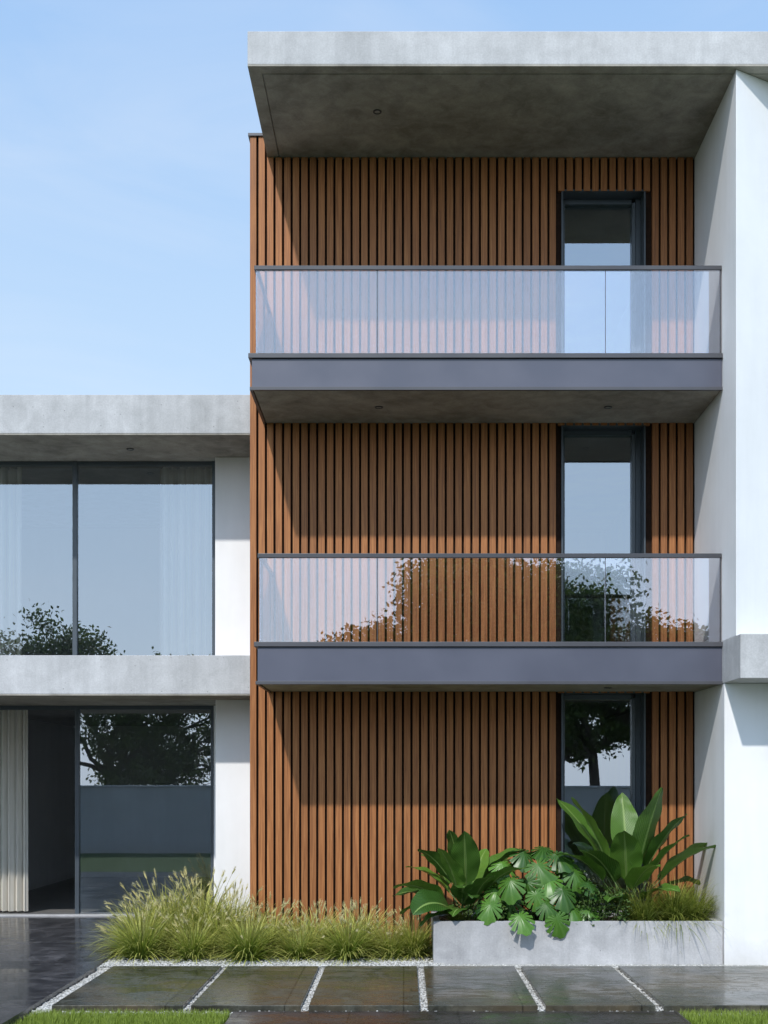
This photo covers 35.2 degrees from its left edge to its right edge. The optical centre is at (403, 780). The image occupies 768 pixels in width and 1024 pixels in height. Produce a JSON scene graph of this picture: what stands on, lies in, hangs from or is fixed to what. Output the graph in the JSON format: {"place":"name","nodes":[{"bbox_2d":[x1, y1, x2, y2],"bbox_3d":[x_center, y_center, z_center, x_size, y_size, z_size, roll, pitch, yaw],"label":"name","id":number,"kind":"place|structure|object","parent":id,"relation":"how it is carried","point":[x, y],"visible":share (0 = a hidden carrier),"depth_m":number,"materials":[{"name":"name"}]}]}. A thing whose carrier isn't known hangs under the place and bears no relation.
{"place":"outdoors","nodes":[
{"label":"outdoors","id":0,"kind":"place"},
{"bbox_2d":[0,0,767,394],"label":"sky","id":1,"kind":"structure","parent":0,"point":[125,125],"materials":[{"name":"blue"}]},
{"bbox_2d":[14,1006,767,1023],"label":"lawn","id":2,"kind":"structure","parent":0,"point":[222,1017],"depth_m":9.87,"materials":[{"name":"green plant"}]},
{"label":"ground","id":3,"kind":"structure","parent":0,"visible":0},
{"bbox_2d":[0,917,135,1023],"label":"terrace","id":4,"kind":"structure","parent":3,"relation":"on","point":[43,960],"depth_m":12.87,"materials":[{"name":"tile"}]},
{"bbox_2d":[52,966,220,1012],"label":"paving slab","id":5,"kind":"structure","parent":3,"relation":"on","point":[147,988],"depth_m":10.94,"materials":[{"name":"stone"}]},
{"bbox_2d":[191,966,318,1012],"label":"paving slab","id":6,"kind":"structure","parent":3,"relation":"on","point":[257,988],"depth_m":10.94,"materials":[{"name":"stone"}]},
{"bbox_2d":[309,966,419,1010],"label":"paving slab","id":7,"kind":"structure","parent":3,"relation":"on","point":[367,988],"depth_m":10.94,"materials":[{"name":"stone"}]},
{"bbox_2d":[0,31,767,964],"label":"apartment building","id":8,"kind":"structure","parent":3,"relation":"on","point":[480,449],"depth_m":13.80,"materials":[{"name":"brown wood"}]},
{"bbox_2d":[0,467,21,654],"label":"curtain","id":9,"kind":"object","parent":8,"relation":"on","point":[10,561],"visible":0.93,"depth_m":15.21,"materials":[{"name":"fabric"}]},
{"bbox_2d":[0,710,27,911],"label":"curtain","id":10,"kind":"object","parent":8,"relation":"on","point":[13,810],"visible":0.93,"depth_m":15.98,"materials":[{"name":"fabric"}]},
{"bbox_2d":[0,706,213,916],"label":"window","id":11,"kind":"structure","parent":8,"relation":"in","point":[77,709],"depth_m":15.76,"materials":[{"name":"paint"}]},
{"bbox_2d":[0,461,214,654],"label":"window","id":12,"kind":"structure","parent":8,"relation":"in","point":[75,465],"depth_m":15.05,"materials":[{"name":"paint"}]},
{"bbox_2d":[160,467,211,654],"bbox_3d":[-2.731,-2.695,15.241,0.680,2.470,0.160,0,0,0],"label":"curtain","id":13,"kind":"object","parent":8,"relation":"on","point":[185,561],"visible":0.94,"depth_m":15.24,"materials":[{"name":"fabric"}]},
{"bbox_2d":[561,692,645,901],"bbox_3d":[2.278,0.455,13.955,0.959,2.950,0.290,0,0,0],"label":"door","id":14,"kind":"structure","parent":8,"relation":"in","point":[638,703],"depth_m":14.00,"materials":[{"name":"paint"}]},
{"bbox_2d":[561,424,645,641],"bbox_3d":[2.278,-2.755,13.955,0.959,2.630,0.290,0,0,0],"label":"door","id":15,"kind":"structure","parent":8,"relation":"in","point":[638,439],"depth_m":13.98,"materials":[{"name":"paint"}]},
{"bbox_2d":[561,189,645,352],"bbox_3d":[2.278,-5.590,13.955,0.959,2.300,0.290,0,0,0],"label":"door","id":16,"kind":"structure","parent":8,"relation":"in","point":[636,200],"depth_m":13.98,"materials":[{"name":"paint"}]},
{"bbox_2d":[27,951,767,1017],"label":"gravel","id":17,"kind":"structure","parent":3,"relation":"on","point":[518,967],"depth_m":12.57,"materials":[{"name":"grey gravel"}]},
{"bbox_2d":[75,889,189,957],"bbox_3d":[-2.893,1.763,13.457,1.528,1.113,1.611,-2,-1,41],"label":"fountain grass clump","id":18,"kind":"object","parent":17,"relation":"on","point":[128,919],"visible":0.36,"depth_m":13.33,"materials":[{"name":"green plant"}]},
{"bbox_2d":[88,896,190,964],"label":"fountain grass clump","id":19,"kind":"object","parent":17,"relation":"on","point":[139,949],"visible":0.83,"depth_m":12.84,"materials":[{"name":"green plant"}]},
{"bbox_2d":[100,867,211,953],"bbox_3d":[-2.703,1.721,13.829,1.776,1.501,1.777,-1,1,21],"label":"fountain grass clump","id":20,"kind":"object","parent":17,"relation":"on","point":[154,889],"visible":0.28,"depth_m":13.72,"materials":[{"name":"green plant"}]},
{"bbox_2d":[119,889,231,959],"bbox_3d":[-2.505,1.770,13.399,1.546,1.163,1.504,1,-2,18],"label":"fountain grass clump","id":21,"kind":"object","parent":17,"relation":"on","point":[171,918],"visible":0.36,"depth_m":13.23,"materials":[{"name":"green plant"}]},
{"bbox_2d":[144,908,231,963],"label":"fountain grass clump","id":22,"kind":"object","parent":17,"relation":"on","point":[193,946],"visible":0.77,"depth_m":12.82,"materials":[{"name":"green plant"}]},
{"bbox_2d":[135,867,261,942],"bbox_3d":[-2.296,1.699,13.777,2.058,1.494,1.952,1,-3,19],"label":"fountain grass clump","id":23,"kind":"object","parent":17,"relation":"on","point":[218,906],"visible":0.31,"depth_m":13.63,"materials":[{"name":"green plant"}]},
{"bbox_2d":[170,887,271,961],"bbox_3d":[-2.019,1.756,13.391,1.493,1.181,1.463,3,0,-37],"label":"fountain grass clump","id":24,"kind":"object","parent":17,"relation":"on","point":[194,908],"visible":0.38,"depth_m":13.24,"materials":[{"name":"green plant"}]},
{"bbox_2d":[182,879,288,952],"bbox_3d":[-1.948,1.751,13.712,1.584,1.287,1.628,-2,-2,35],"label":"fountain grass clump","id":25,"kind":"object","parent":17,"relation":"on","point":[236,892],"visible":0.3,"depth_m":13.62,"materials":[{"name":"green plant"}]},
{"bbox_2d":[199,901,300,968],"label":"fountain grass clump","id":26,"kind":"object","parent":17,"relation":"on","point":[241,950],"visible":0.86,"depth_m":12.77,"materials":[{"name":"green plant"}]},
{"bbox_2d":[230,891,313,959],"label":"fountain grass clump","id":27,"kind":"object","parent":17,"relation":"on","point":[282,920],"visible":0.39,"depth_m":13.27,"materials":[{"name":"green plant"}]},
{"bbox_2d":[267,913,336,962],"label":"fountain grass clump","id":28,"kind":"object","parent":17,"relation":"on","point":[297,950],"visible":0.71,"depth_m":12.86,"materials":[{"name":"green plant"}]},
{"bbox_2d":[267,899,359,956],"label":"fountain grass clump","id":29,"kind":"object","parent":17,"relation":"on","point":[308,928],"visible":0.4,"depth_m":13.33,"materials":[{"name":"green plant"}]},
{"bbox_2d":[300,897,401,965],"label":"fountain grass clump","id":30,"kind":"object","parent":17,"relation":"on","point":[348,946],"visible":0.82,"depth_m":12.78,"materials":[{"name":"green plant"}]},
{"bbox_2d":[314,896,406,958],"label":"fountain grass clump","id":31,"kind":"object","parent":17,"relation":"on","point":[365,919],"visible":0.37,"depth_m":13.30,"materials":[{"name":"green plant"}]},
{"bbox_2d":[355,913,426,962],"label":"fountain grass clump","id":32,"kind":"object","parent":17,"relation":"on","point":[388,942],"visible":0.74,"depth_m":12.92,"materials":[{"name":"green plant"}]},
{"bbox_2d":[366,908,440,961],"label":"fountain grass clump","id":33,"kind":"object","parent":17,"relation":"on","point":[421,936],"visible":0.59,"depth_m":12.99,"materials":[{"name":"green plant"}]},
{"bbox_2d":[225,1011,690,1023],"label":"path","id":34,"kind":"structure","parent":3,"relation":"on","point":[455,1017],"depth_m":9.83,"materials":[{"name":"grey concrete"}]},
{"bbox_2d":[424,966,537,1010],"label":"paving slab","id":35,"kind":"structure","parent":3,"relation":"on","point":[475,988],"depth_m":10.94,"materials":[{"name":"stone"}]},
{"bbox_2d":[431,910,722,963],"bbox_3d":[1.811,1.715,13.135,3.002,0.510,1.130,0,0,0],"label":"planter","id":36,"kind":"object","parent":3,"relation":"on","point":[609,941],"visible":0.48,"depth_m":12.57,"materials":[{"name":"concrete"}]},
{"bbox_2d":[437,906,472,920],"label":"grass clump","id":37,"kind":"object","parent":36,"relation":"on","point":[457,917],"visible":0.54,"depth_m":12.77,"materials":[{"name":"green plant"}]},
{"bbox_2d":[393,830,555,925],"bbox_3d":[0.760,1.015,12.935,1.785,1.012,1.128,0,0,-8],"label":"bird of paradise plant","id":38,"kind":"object","parent":36,"relation":"on","point":[464,861],"visible":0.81,"depth_m":12.82,"materials":[{"name":"green plant"}]},
{"bbox_2d":[450,898,517,920],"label":"leafy shrub","id":39,"kind":"object","parent":36,"relation":"on","point":[501,914],"visible":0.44,"depth_m":12.77,"materials":[{"name":"green plant"}]},
{"bbox_2d":[473,846,599,938],"bbox_3d":[1.387,1.168,12.806,1.316,0.934,0.713,0,0,-16],"label":"split leaf plant","id":40,"kind":"object","parent":36,"relation":"on","point":[551,892],"visible":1,"depth_m":12.71,"materials":[{"name":"green plant"}]},
{"bbox_2d":[533,867,625,918],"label":"leafy shrub","id":41,"kind":"object","parent":36,"relation":"on","point":[566,882],"visible":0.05,"depth_m":13.25,"materials":[{"name":"green plant"}]},
{"bbox_2d":[573,885,634,925],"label":"leafy shrub","id":42,"kind":"object","parent":36,"relation":"on","point":[606,908],"visible":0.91,"depth_m":12.68,"materials":[{"name":"green plant"}]},
{"bbox_2d":[556,787,715,920],"bbox_3d":[2.475,0.790,13.047,1.781,1.450,1.263,0,0,19],"label":"bird of paradise plant","id":43,"kind":"object","parent":36,"relation":"on","point":[635,844],"visible":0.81,"depth_m":12.90,"materials":[{"name":"green plant"}]},
{"bbox_2d":[603,878,695,951],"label":"grass clump","id":44,"kind":"object","parent":36,"relation":"on","point":[647,908],"visible":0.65,"depth_m":12.73,"materials":[{"name":"green plant"}]},
{"bbox_2d":[627,871,725,945],"bbox_3d":[2.864,1.365,12.854,1.313,0.964,1.395,0,0,28],"label":"grass clump","id":45,"kind":"object","parent":36,"relation":"on","point":[679,915],"visible":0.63,"depth_m":12.73,"materials":[{"name":"green plant"}]},
{"bbox_2d":[655,878,731,939],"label":"grass clump","id":46,"kind":"object","parent":36,"relation":"on","point":[703,910],"visible":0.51,"depth_m":12.82,"materials":[{"name":"green plant"}]},
{"bbox_2d":[521,966,655,1010],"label":"paving slab","id":47,"kind":"structure","parent":3,"relation":"on","point":[583,988],"depth_m":10.94,"materials":[{"name":"stone"}]},
{"bbox_2d":[618,966,767,1012],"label":"paving slab","id":48,"kind":"structure","parent":3,"relation":"on","point":[685,988],"depth_m":11.10,"materials":[{"name":"stone"}]}
]}

